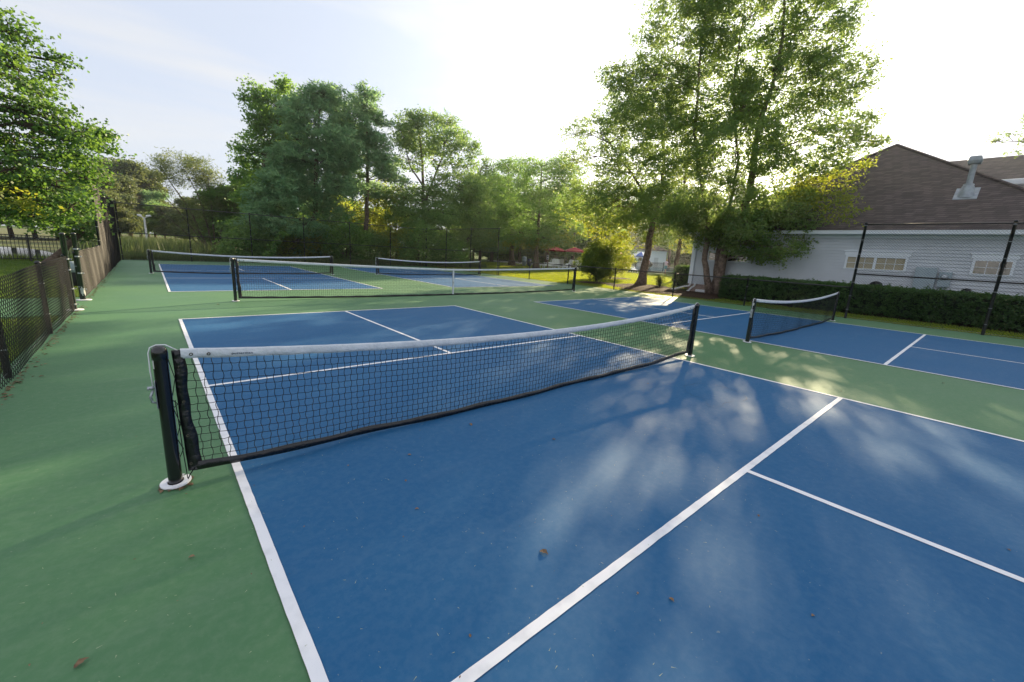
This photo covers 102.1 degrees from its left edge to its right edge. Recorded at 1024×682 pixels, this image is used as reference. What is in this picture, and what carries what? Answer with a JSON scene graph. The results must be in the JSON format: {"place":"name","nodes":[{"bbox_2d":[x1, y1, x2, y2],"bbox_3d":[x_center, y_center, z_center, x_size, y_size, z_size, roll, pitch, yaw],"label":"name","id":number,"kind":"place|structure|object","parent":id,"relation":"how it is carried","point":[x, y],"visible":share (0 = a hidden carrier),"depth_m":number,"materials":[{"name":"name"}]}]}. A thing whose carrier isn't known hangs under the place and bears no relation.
{"place":"outdoors","nodes":[
{"label":"outdoors","id":0,"kind":"place"},
{"bbox_2d":[0,247,52,258],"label":"pond water","id":1,"kind":"structure","parent":0,"point":[5,249],"depth_m":25.66,"materials":[{"name":"grey liquid"}]},
{"bbox_2d":[0,259,91,371],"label":"grass","id":2,"kind":"structure","parent":0,"point":[8,264],"depth_m":11.33,"materials":[{"name":"green plant"}]},
{"bbox_2d":[61,261,81,285],"bbox_3d":[-11.857,-1.825,11.218,0.541,0.672,0.478,-7,16,-40],"label":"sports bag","id":3,"kind":"object","parent":2,"relation":"on","point":[73,272],"visible":0.18,"depth_m":11.11,"materials":[{"name":"fabric"}]},
{"bbox_2d":[136,189,169,237],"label":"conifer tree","id":4,"kind":"object","parent":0,"point":[148,197],"visible":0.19,"depth_m":65.21,"materials":[{"name":"green plant"}]},
{"bbox_2d":[0,228,358,255],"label":"field","id":5,"kind":"structure","parent":0,"point":[19,232],"depth_m":45.19,"materials":[{"name":"green plant"}]},
{"bbox_2d":[1,189,41,236],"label":"broadleaf tree","id":6,"kind":"object","parent":5,"relation":"on","point":[10,230],"visible":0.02,"depth_m":50.14,"materials":[{"name":"green plant"}]},
{"bbox_2d":[49,166,147,225],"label":"broadleaf tree","id":7,"kind":"object","parent":5,"relation":"on","point":[125,183],"visible":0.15,"depth_m":52.69,"materials":[{"name":"green plant"}]},
{"bbox_2d":[84,188,143,234],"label":"broadleaf tree","id":8,"kind":"object","parent":5,"relation":"on","point":[124,198],"visible":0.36,"depth_m":44.98,"materials":[{"name":"green plant"}]},
{"bbox_2d":[108,190,147,235],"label":"broadleaf tree","id":9,"kind":"object","parent":5,"relation":"on","point":[138,201],"visible":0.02,"depth_m":63.30,"materials":[{"name":"green plant"}]},
{"bbox_2d":[88,155,170,237],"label":"broadleaf tree","id":10,"kind":"object","parent":5,"relation":"on","point":[131,168],"visible":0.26,"depth_m":63.23,"materials":[{"name":"green plant"}]},
{"bbox_2d":[69,234,226,256],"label":"reeds","id":11,"kind":"object","parent":5,"relation":"on","point":[138,239],"visible":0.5,"depth_m":30.38,"materials":[{"name":"green plant"}]},
{"bbox_2d":[142,203,173,237],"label":"broadleaf tree","id":12,"kind":"object","parent":5,"relation":"on","point":[153,221],"visible":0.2,"depth_m":61.48,"materials":[{"name":"green plant"}]},
{"bbox_2d":[151,204,181,239],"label":"broadleaf tree","id":13,"kind":"object","parent":5,"relation":"on","point":[161,228],"visible":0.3,"depth_m":58.96,"materials":[{"name":"green plant"}]},
{"bbox_2d":[163,196,203,238],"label":"broadleaf tree","id":14,"kind":"object","parent":5,"relation":"on","point":[176,200],"visible":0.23,"depth_m":46.65,"materials":[{"name":"green plant"}]},
{"bbox_2d":[140,146,239,246],"bbox_3d":[-26.735,-11.616,35.142,6.844,8.675,4.665,-7,16,-40],"label":"willow tree","id":15,"kind":"object","parent":5,"relation":"on","point":[163,166],"visible":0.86,"depth_m":34.38,"materials":[{"name":"green plant"}]},
{"bbox_2d":[191,184,237,244],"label":"broadleaf tree","id":16,"kind":"object","parent":5,"relation":"on","point":[208,192],"visible":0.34,"depth_m":35.53,"materials":[{"name":"green plant"}]},
{"bbox_2d":[218,175,248,216],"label":"broadleaf tree","id":17,"kind":"object","parent":5,"relation":"on","point":[237,214],"visible":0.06,"depth_m":36.10,"materials":[{"name":"green plant"}]},
{"bbox_2d":[120,250,486,267],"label":"tall grass","id":18,"kind":"structure","parent":0,"point":[309,260],"depth_m":27.99,"materials":[{"name":"green plant"}]},
{"bbox_2d":[471,226,503,260],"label":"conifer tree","id":19,"kind":"object","parent":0,"point":[479,257],"visible":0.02,"depth_m":57.83,"materials":[{"name":"green plant"}]},
{"bbox_2d":[488,172,517,261],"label":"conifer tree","id":20,"kind":"object","parent":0,"point":[506,248],"visible":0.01,"depth_m":63.36,"materials":[{"name":"green plant"}]},
{"bbox_2d":[0,225,1023,370],"bbox_3d":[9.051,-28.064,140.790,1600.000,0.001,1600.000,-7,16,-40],"label":"ground","id":21,"kind":"structure","parent":0,"point":[71,255],"depth_m":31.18,"materials":[{"name":"green plant"}]},
{"bbox_2d":[0,252,72,260],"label":"pond weeds","id":22,"kind":"object","parent":21,"relation":"on","point":[19,256],"visible":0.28,"depth_m":19.23,"materials":[{"name":"green plant"}]},
{"bbox_2d":[0,233,97,260],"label":"iron fence","id":23,"kind":"object","parent":21,"relation":"on","point":[30,258],"visible":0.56,"depth_m":18.48,"materials":[{"name":"black metal"}]},
{"bbox_2d":[3,171,117,265],"bbox_3d":[-18.375,-5.178,16.902,3.159,4.492,2.922,-7,16,-40],"label":"maple tree","id":24,"kind":"object","parent":21,"relation":"on","point":[81,229],"visible":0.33,"depth_m":17.16,"materials":[{"name":"green plant"}]},
{"bbox_2d":[0,5,136,233],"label":"maple tree","id":25,"kind":"object","parent":21,"relation":"on","point":[21,186],"visible":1,"depth_m":9.92,"materials":[{"name":"green plant"}]},
{"bbox_2d":[212,220,282,256],"bbox_3d":[-18.720,-7.010,29.398,4.779,3.131,3.430,-7,16,-40],"label":"undergrowth bush","id":26,"kind":"object","parent":21,"relation":"on","point":[248,243],"visible":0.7,"depth_m":28.70,"materials":[{"name":"green plant"}]},
{"bbox_2d":[231,215,292,255],"bbox_3d":[-18.764,-7.551,31.174,4.997,3.741,3.502,-7,16,-40],"label":"undergrowth bush","id":27,"kind":"object","parent":21,"relation":"on","point":[257,236],"visible":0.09,"depth_m":30.30,"materials":[{"name":"green plant"}]},
{"bbox_2d":[217,72,312,251],"bbox_3d":[-18.702,-12.946,31.651,7.107,13.564,6.113,-7,16,-40],"label":"maple tree","id":28,"kind":"object","parent":21,"relation":"on","point":[258,128],"visible":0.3,"depth_m":30.10,"materials":[{"name":"green plant"}]},
{"bbox_2d":[263,229,289,259],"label":"climbing vine","id":29,"kind":"object","parent":21,"relation":"on","point":[276,242],"visible":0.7,"depth_m":27.60,"materials":[{"name":"green plant"}]},
{"bbox_2d":[230,78,366,258],"bbox_3d":[-15.482,-12.402,30.592,9.427,13.355,6.889,1,12,-8],"label":"pine tree","id":30,"kind":"object","parent":21,"relation":"on","point":[307,182],"visible":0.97,"depth_m":29.65,"materials":[{"name":"green plant"}]},
{"bbox_2d":[264,229,332,259],"bbox_3d":[-16.125,-7.295,31.967,4.621,3.013,3.912,3,12,-3],"label":"undergrowth bush","id":31,"kind":"object","parent":21,"relation":"on","point":[284,243],"visible":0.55,"depth_m":30.96,"materials":[{"name":"green plant"}]},
{"bbox_2d":[299,221,350,257],"bbox_3d":[-15.521,-8.251,33.638,4.135,4.016,4.268,6,12,14],"label":"undergrowth bush","id":32,"kind":"object","parent":21,"relation":"on","point":[343,246],"visible":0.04,"depth_m":33.28,"materials":[{"name":"green plant"}]},
{"bbox_2d":[305,100,365,254],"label":"pine tree","id":33,"kind":"object","parent":21,"relation":"on","point":[345,104],"visible":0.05,"depth_m":33.03,"materials":[{"name":"green plant"}]},
{"bbox_2d":[309,208,375,260],"bbox_3d":[-12.948,-7.886,32.046,5.086,4.633,3.806,-7,16,-40],"label":"undergrowth bush","id":34,"kind":"object","parent":21,"relation":"on","point":[358,247],"visible":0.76,"depth_m":31.82,"materials":[{"name":"green plant"}]},
{"bbox_2d":[316,179,412,241],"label":"maple tree","id":35,"kind":"object","parent":21,"relation":"on","point":[376,221],"visible":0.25,"depth_m":37.31,"materials":[{"name":"green plant"}]},
{"bbox_2d":[346,207,389,249],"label":"broadleaf tree","id":36,"kind":"object","parent":21,"relation":"on","point":[372,222],"visible":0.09,"depth_m":44.89,"materials":[{"name":"green plant"}]},
{"bbox_2d":[321,79,418,257],"bbox_3d":[-11.679,-13.401,33.806,7.596,14.425,5.549,-7,16,-40],"label":"pine tree","id":37,"kind":"object","parent":21,"relation":"on","point":[377,156],"visible":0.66,"depth_m":32.84,"materials":[{"name":"green plant"}]},
{"bbox_2d":[344,229,397,260],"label":"undergrowth bush","id":38,"kind":"object","parent":21,"relation":"on","point":[371,252],"visible":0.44,"depth_m":33.94,"materials":[{"name":"green plant"}]},
{"bbox_2d":[376,227,421,261],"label":"undergrowth bush","id":39,"kind":"object","parent":21,"relation":"on","point":[394,240],"visible":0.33,"depth_m":35.75,"materials":[{"name":"green plant"}]},
{"bbox_2d":[389,215,444,265],"bbox_3d":[-7.810,-8.216,34.397,4.533,4.468,3.737,-7,16,-40],"label":"undergrowth bush","id":40,"kind":"object","parent":21,"relation":"on","point":[412,250],"visible":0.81,"depth_m":33.98,"materials":[{"name":"green plant"}]},
{"bbox_2d":[375,104,500,253],"bbox_3d":[-6.398,-13.704,37.110,10.253,14.176,8.565,7,13,15],"label":"oak tree","id":41,"kind":"object","parent":21,"relation":"on","point":[465,197],"visible":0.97,"depth_m":36.45,"materials":[{"name":"green plant"}]},
{"bbox_2d":[420,232,473,265],"bbox_3d":[-5.469,-7.883,36.401,4.912,3.421,3.729,-7,16,-40],"label":"undergrowth bush","id":42,"kind":"object","parent":21,"relation":"on","point":[460,246],"visible":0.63,"depth_m":36.22,"materials":[{"name":"green plant"}]},
{"bbox_2d":[432,212,475,245],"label":"broadleaf tree","id":43,"kind":"object","parent":21,"relation":"on","point":[450,229],"visible":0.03,"depth_m":49.33,"materials":[{"name":"green plant"}]},
{"bbox_2d":[429,156,507,260],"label":"oak tree","id":44,"kind":"object","parent":21,"relation":"on","point":[486,174],"visible":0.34,"depth_m":43.42,"materials":[{"name":"green plant"}]},
{"bbox_2d":[475,248,528,260],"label":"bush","id":45,"kind":"object","parent":21,"relation":"on","point":[505,257],"visible":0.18,"depth_m":72.59,"materials":[{"name":"green plant"}]},
{"bbox_2d":[0,260,1023,681],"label":"court surface","id":46,"kind":"object","parent":21,"relation":"on","point":[94,440],"visible":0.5,"depth_m":2.78,"materials":[{"name":"green paint"}]},
{"bbox_2d":[0,254,74,388],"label":"chain link fence","id":47,"kind":"object","parent":46,"relation":"on","point":[48,285],"visible":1,"depth_m":5.29,"materials":[{"name":"black metal"}]},
{"bbox_2d":[1,267,116,404],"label":"leaf litter","id":48,"kind":"object","parent":46,"relation":"on","point":[64,330],"visible":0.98,"depth_m":5.16,"materials":[{"name":"brown plant"}]},
{"bbox_2d":[59,232,83,310],"bbox_3d":[-8.461,-1.315,7.891,0.260,1.470,0.260,-7,16,-40],"label":"gate post","id":49,"kind":"object","parent":46,"relation":"on","point":[63,243],"visible":0.66,"depth_m":7.84,"materials":[{"name":"black"}]},
{"bbox_2d":[70,232,91,300],"bbox_3d":[-9.507,-1.626,9.075,0.260,1.470,0.260,-7,16,-40],"label":"gate post","id":50,"kind":"object","parent":46,"relation":"on","point":[77,258],"visible":0.98,"depth_m":9.06,"materials":[{"name":"black metal"}]},
{"bbox_2d":[72,244,109,298],"bbox_3d":[-12.339,-2.267,12.280,0.088,1.075,8.712,-7,16,-40],"label":"chain link fence","id":51,"kind":"object","parent":46,"relation":"on","point":[96,266],"visible":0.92,"depth_m":11.03,"materials":[{"name":"brown"}]},
{"bbox_2d":[89,183,120,272],"bbox_3d":[-17.541,-4.823,18.021,0.088,3.105,11.822,-7,16,-40],"label":"chain link fence","id":52,"kind":"object","parent":46,"relation":"on","point":[109,241],"visible":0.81,"depth_m":16.83,"materials":[{"name":"black metal"}]},
{"bbox_2d":[157,475,193,492],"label":"leaf litter","id":53,"kind":"object","parent":46,"relation":"on","point":[180,488],"visible":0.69,"depth_m":2.58,"materials":[{"name":"brown plant"}]},
{"bbox_2d":[147,250,333,274],"bbox_3d":[-11.423,-3.400,18.189,6.960,0.912,0.160,-7,16,-40],"label":"pickleball net","id":54,"kind":"object","parent":46,"relation":"on","point":[149,258],"visible":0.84,"depth_m":17.33,"materials":[{"name":"black fabric"}]},
{"bbox_2d":[114,201,425,265],"bbox_3d":[-14.223,-6.868,28.408,18.702,3.105,0.083,-7,16,-40],"label":"chain link fence","id":55,"kind":"object","parent":46,"relation":"on","point":[251,239],"visible":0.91,"depth_m":26.33,"materials":[{"name":"black metal"}]},
{"bbox_2d":[229,257,576,300],"bbox_3d":[-2.021,-2.121,14.249,12.840,1.072,0.160,-7,16,-40],"label":"tennis net","id":56,"kind":"object","parent":46,"relation":"on","point":[234,278],"visible":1,"depth_m":12.43,"materials":[{"name":"black fabric"}]},
{"bbox_2d":[147,303,699,489],"bbox_3d":[0.461,0.137,4.736,6.960,0.912,0.160,-7,16,-40],"label":"pickleball net","id":57,"kind":"object","parent":46,"relation":"on","point":[162,388],"visible":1,"depth_m":3.12,"materials":[{"name":"black fabric"}]},
{"bbox_2d":[375,257,480,275],"bbox_3d":[-4.592,-4.297,24.119,6.960,0.912,0.160,-7,16,-40],"label":"pickleball net","id":58,"kind":"object","parent":46,"relation":"on","point":[423,262],"visible":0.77,"depth_m":23.86,"materials":[{"name":"black fabric"}]},
{"bbox_2d":[14,321,884,681],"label":"grass clippings","id":59,"kind":"object","parent":46,"relation":"on","point":[356,517],"depth_m":2.53,"materials":[{"name":"green"}]},
{"bbox_2d":[426,227,499,274],"bbox_3d":[-4.008,-6.828,30.835,0.083,3.105,9.572,-7,16,-40],"label":"chain link fence","id":60,"kind":"object","parent":46,"relation":"on","point":[454,251],"visible":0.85,"depth_m":30.15,"materials":[{"name":"black metal"}]},
{"bbox_2d":[160,264,1023,681],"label":"court playing area","id":61,"kind":"object","parent":46,"relation":"on","point":[408,592],"visible":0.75,"depth_m":2.68,"materials":[{"name":"blue paint"}]},
{"bbox_2d":[159,264,1023,681],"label":"court lines","id":62,"kind":"object","parent":61,"relation":"on","point":[315,668],"visible":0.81,"depth_m":2.33,"materials":[{"name":"paint"}]},
{"bbox_2d":[498,259,850,317],"bbox_3d":[5.159,-3.106,20.600,0.083,1.105,18.672,-7,16,-40],"label":"chain link fence","id":63,"kind":"object","parent":46,"relation":"on","point":[674,283],"visible":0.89,"depth_m":18.18,"materials":[{"name":"black metal"}]},
{"bbox_2d":[743,292,839,342],"bbox_3d":[7.460,-0.747,10.649,6.960,0.912,0.160,-7,16,-40],"label":"pickleball net","id":64,"kind":"object","parent":46,"relation":"on","point":[751,321],"visible":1,"depth_m":9.98,"materials":[{"name":"black fabric"}]},
{"bbox_2d":[844,220,1023,337],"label":"chain link fence","id":65,"kind":"object","parent":46,"relation":"on","point":[1001,270],"visible":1,"depth_m":11.92,"materials":[{"name":"black metal"}]},
{"bbox_2d":[479,155,546,264],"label":"maple tree","id":66,"kind":"object","parent":21,"relation":"on","point":[506,163],"visible":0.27,"depth_m":48.02,"materials":[{"name":"green plant"}]},
{"bbox_2d":[515,245,544,257],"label":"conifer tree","id":67,"kind":"object","parent":21,"relation":"on","point":[526,252],"visible":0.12,"depth_m":72.10,"materials":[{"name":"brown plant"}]},
{"bbox_2d":[514,248,564,262],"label":"broadleaf tree","id":68,"kind":"object","parent":21,"relation":"on","point":[541,259],"visible":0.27,"depth_m":72.09,"materials":[{"name":"green plant"}]},
{"bbox_2d":[486,150,592,267],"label":"maple tree","id":69,"kind":"object","parent":21,"relation":"on","point":[554,169],"visible":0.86,"depth_m":42.46,"materials":[{"name":"green plant"}]},
{"bbox_2d":[532,244,565,257],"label":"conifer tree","id":70,"kind":"object","parent":21,"relation":"on","point":[541,253],"visible":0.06,"depth_m":71.98,"materials":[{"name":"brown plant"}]},
{"bbox_2d":[544,252,583,264],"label":"broadleaf tree","id":71,"kind":"object","parent":21,"relation":"on","point":[577,255],"visible":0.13,"depth_m":71.69,"materials":[{"name":"green plant"}]},
{"bbox_2d":[564,247,583,255],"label":"patio umbrella","id":72,"kind":"object","parent":21,"relation":"on","point":[574,249],"visible":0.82,"depth_m":48.52,"materials":[{"name":"red fabric"}]},
{"bbox_2d":[578,281,612,283],"bbox_3d":[5.178,-3.615,25.595,2.671,0.050,2.042,-7,16,-40],"label":"mulch bed","id":73,"kind":"object","parent":21,"relation":"on","point":[591,282],"visible":0.56,"depth_m":25.08,"materials":[{"name":"brown soil"}]},
{"bbox_2d":[573,239,619,282],"bbox_3d":[5.299,-4.892,25.524,2.890,2.860,2.979,-7,16,-40],"label":"round shrub","id":74,"kind":"object","parent":73,"relation":"on","point":[594,252],"visible":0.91,"depth_m":24.90,"materials":[{"name":"green plant"}]},
{"bbox_2d":[577,239,641,266],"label":"broadleaf tree","id":75,"kind":"object","parent":21,"relation":"on","point":[631,251],"visible":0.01,"depth_m":72.27,"materials":[{"name":"green plant"}]},
{"bbox_2d":[596,234,635,278],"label":"tall shrub","id":76,"kind":"object","parent":21,"relation":"on","point":[624,262],"visible":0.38,"depth_m":30.26,"materials":[{"name":"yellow plant"}]},
{"bbox_2d":[627,202,663,246],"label":"broadleaf tree","id":77,"kind":"object","parent":21,"relation":"on","point":[633,235],"visible":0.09,"depth_m":105.51,"materials":[{"name":"green plant"}]},
{"bbox_2d":[639,209,674,266],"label":"broadleaf tree","id":78,"kind":"object","parent":21,"relation":"on","point":[669,253],"visible":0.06,"depth_m":102.51,"materials":[{"name":"green plant"}]},
{"bbox_2d":[629,261,689,271],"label":"iron fence","id":79,"kind":"object","parent":21,"relation":"on","point":[657,267],"visible":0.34,"depth_m":58.69,"materials":[{"name":"black metal"}]},
{"bbox_2d":[611,283,733,298],"bbox_3d":[8.158,-2.855,22.814,4.862,0.050,8.638,-1,13,-18],"label":"mulch bed","id":80,"kind":"object","parent":21,"relation":"on","point":[669,290],"visible":0.65,"depth_m":21.52,"materials":[{"name":"brown soil"}]},
{"bbox_2d":[553,82,688,284],"bbox_3d":[6.559,-9.497,25.907,7.291,11.704,8.892,-7,16,-40],"label":"birch tree","id":81,"kind":"object","parent":80,"relation":"on","point":[626,217],"visible":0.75,"depth_m":24.77,"materials":[{"name":"green plant"}]},
{"bbox_2d":[653,274,666,286],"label":"shrub","id":82,"kind":"object","parent":80,"relation":"on","point":[658,281],"visible":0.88,"depth_m":24.46,"materials":[{"name":"green plant"}]},
{"bbox_2d":[593,0,899,293],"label":"birch tree","id":83,"kind":"object","parent":80,"relation":"on","point":[737,222],"visible":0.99,"depth_m":18.60,"materials":[{"name":"green plant"}]},
{"bbox_2d":[666,248,690,266],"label":"broadleaf tree","id":84,"kind":"object","parent":21,"relation":"on","point":[684,261],"visible":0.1,"depth_m":106.49,"materials":[{"name":"green plant"}]},
{"bbox_2d":[671,264,689,289],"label":"hedge","id":85,"kind":"object","parent":21,"relation":"on","point":[682,269],"visible":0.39,"depth_m":24.04,"materials":[{"name":"green plant"}]},
{"bbox_2d":[645,139,719,280],"bbox_3d":[12.902,-10.271,32.647,6.740,11.035,6.279,-7,16,-40],"label":"birch tree","id":86,"kind":"object","parent":21,"relation":"on","point":[680,243],"visible":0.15,"depth_m":33.08,"materials":[{"name":"green plant"}]},
{"bbox_2d":[662,192,725,261],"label":"broadleaf tree","id":87,"kind":"object","parent":21,"relation":"on","point":[676,244],"visible":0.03,"depth_m":85.56,"materials":[{"name":"green plant"}]},
{"bbox_2d":[687,144,1023,295],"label":"clubhouse","id":88,"kind":"structure","parent":21,"relation":"on","point":[904,184],"depth_m":16.75,"materials":[{"name":"white"}]},
{"bbox_2d":[707,247,750,262],"bbox_3d":[10.932,-4.362,21.009,0.087,0.715,2.220,-7,16,-40],"label":"window","id":89,"kind":"structure","parent":88,"relation":"in","point":[711,256],"depth_m":20.99,"materials":[{"name":"white paint"}]},
{"bbox_2d":[843,250,912,272],"bbox_3d":[14.694,-3.236,16.748,0.087,0.785,2.130,-7,16,-40],"label":"window","id":90,"kind":"structure","parent":88,"relation":"in","point":[851,255],"depth_m":16.68,"materials":[{"name":"white paint"}]},
{"bbox_2d":[911,267,938,289],"bbox_3d":[15.607,-2.176,15.704,0.203,1.220,0.590,-7,16,-40],"label":"pipe","id":91,"kind":"object","parent":88,"relation":"attached to","point":[931,272],"visible":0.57,"depth_m":15.61,"materials":[{"name":"white metal"}]},
{"bbox_2d":[936,272,952,288],"bbox_3d":[15.938,-1.802,15.381,0.195,1.500,0.340,-7,16,-40],"label":"electric meter","id":92,"kind":"object","parent":88,"relation":"attached to","point":[939,284],"visible":0.74,"depth_m":15.26,"materials":[{"name":"grey paint"}]},
{"bbox_2d":[952,155,982,199],"bbox_3d":[17.524,-6.204,15.814,0.720,1.601,0.640,-7,16,-40],"label":"flue pipe","id":93,"kind":"object","parent":88,"relation":"on","point":[968,190],"visible":1,"depth_m":15.71,"materials":[{"name":"silver metal"}]},
{"bbox_2d":[969,253,1022,277],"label":"window","id":94,"kind":"structure","parent":88,"relation":"in","point":[994,262],"depth_m":14.44,"materials":[{"name":"white paint"}]},
{"bbox_2d":[732,298,1023,333],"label":"hedge bed","id":95,"kind":"object","parent":21,"relation":"on","point":[944,323],"visible":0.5,"depth_m":14.83,"materials":[{"name":"brown soil"}]},
{"bbox_2d":[718,273,1023,332],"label":"hedge","id":96,"kind":"object","parent":95,"relation":"on","point":[919,306],"visible":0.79,"depth_m":14.86,"materials":[{"name":"green plant"}]},
{"bbox_2d":[950,155,1023,186],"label":"building","id":97,"kind":"structure","parent":21,"relation":"on","point":[1010,169],"depth_m":24.08,"materials":[{"name":"concrete"}]},
{"bbox_2d":[986,113,1023,158],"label":"maple tree","id":98,"kind":"object","parent":21,"relation":"on","point":[996,140],"visible":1,"depth_m":18.60,"materials":[{"name":"green plant"}]},
{"bbox_2d":[0,0,1023,233],"label":"sky","id":99,"kind":"structure","parent":0,"point":[163,73],"materials":[{"name":"white"}]},
{"bbox_2d":[488,260,673,271],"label":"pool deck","id":100,"kind":"structure","parent":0,"point":[559,266],"depth_m":66.60,"materials":[{"name":"concrete"}]},
{"bbox_2d":[501,199,547,260],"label":"broadleaf tree","id":101,"kind":"object","parent":100,"relation":"on","point":[519,251],"visible":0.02,"depth_m":67.24,"materials":[{"name":"green plant"}]},
{"bbox_2d":[522,184,572,262],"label":"broadleaf tree","id":102,"kind":"object","parent":100,"relation":"on","point":[546,254],"visible":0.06,"depth_m":67.26,"materials":[{"name":"green plant"}]},
{"bbox_2d":[540,193,599,259],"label":"broadleaf tree","id":103,"kind":"object","parent":100,"relation":"on","point":[566,253],"visible":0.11,"depth_m":61.27,"materials":[{"name":"green plant"}]},
{"bbox_2d":[570,196,628,254],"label":"broadleaf tree","id":104,"kind":"object","parent":100,"relation":"on","point":[583,244],"visible":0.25,"depth_m":58.90,"materials":[{"name":"green plant"}]},
{"bbox_2d":[630,244,668,267],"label":"pool house","id":105,"kind":"structure","parent":0,"point":[658,255],"depth_m":93.73,"materials":[{"name":"white paint"}]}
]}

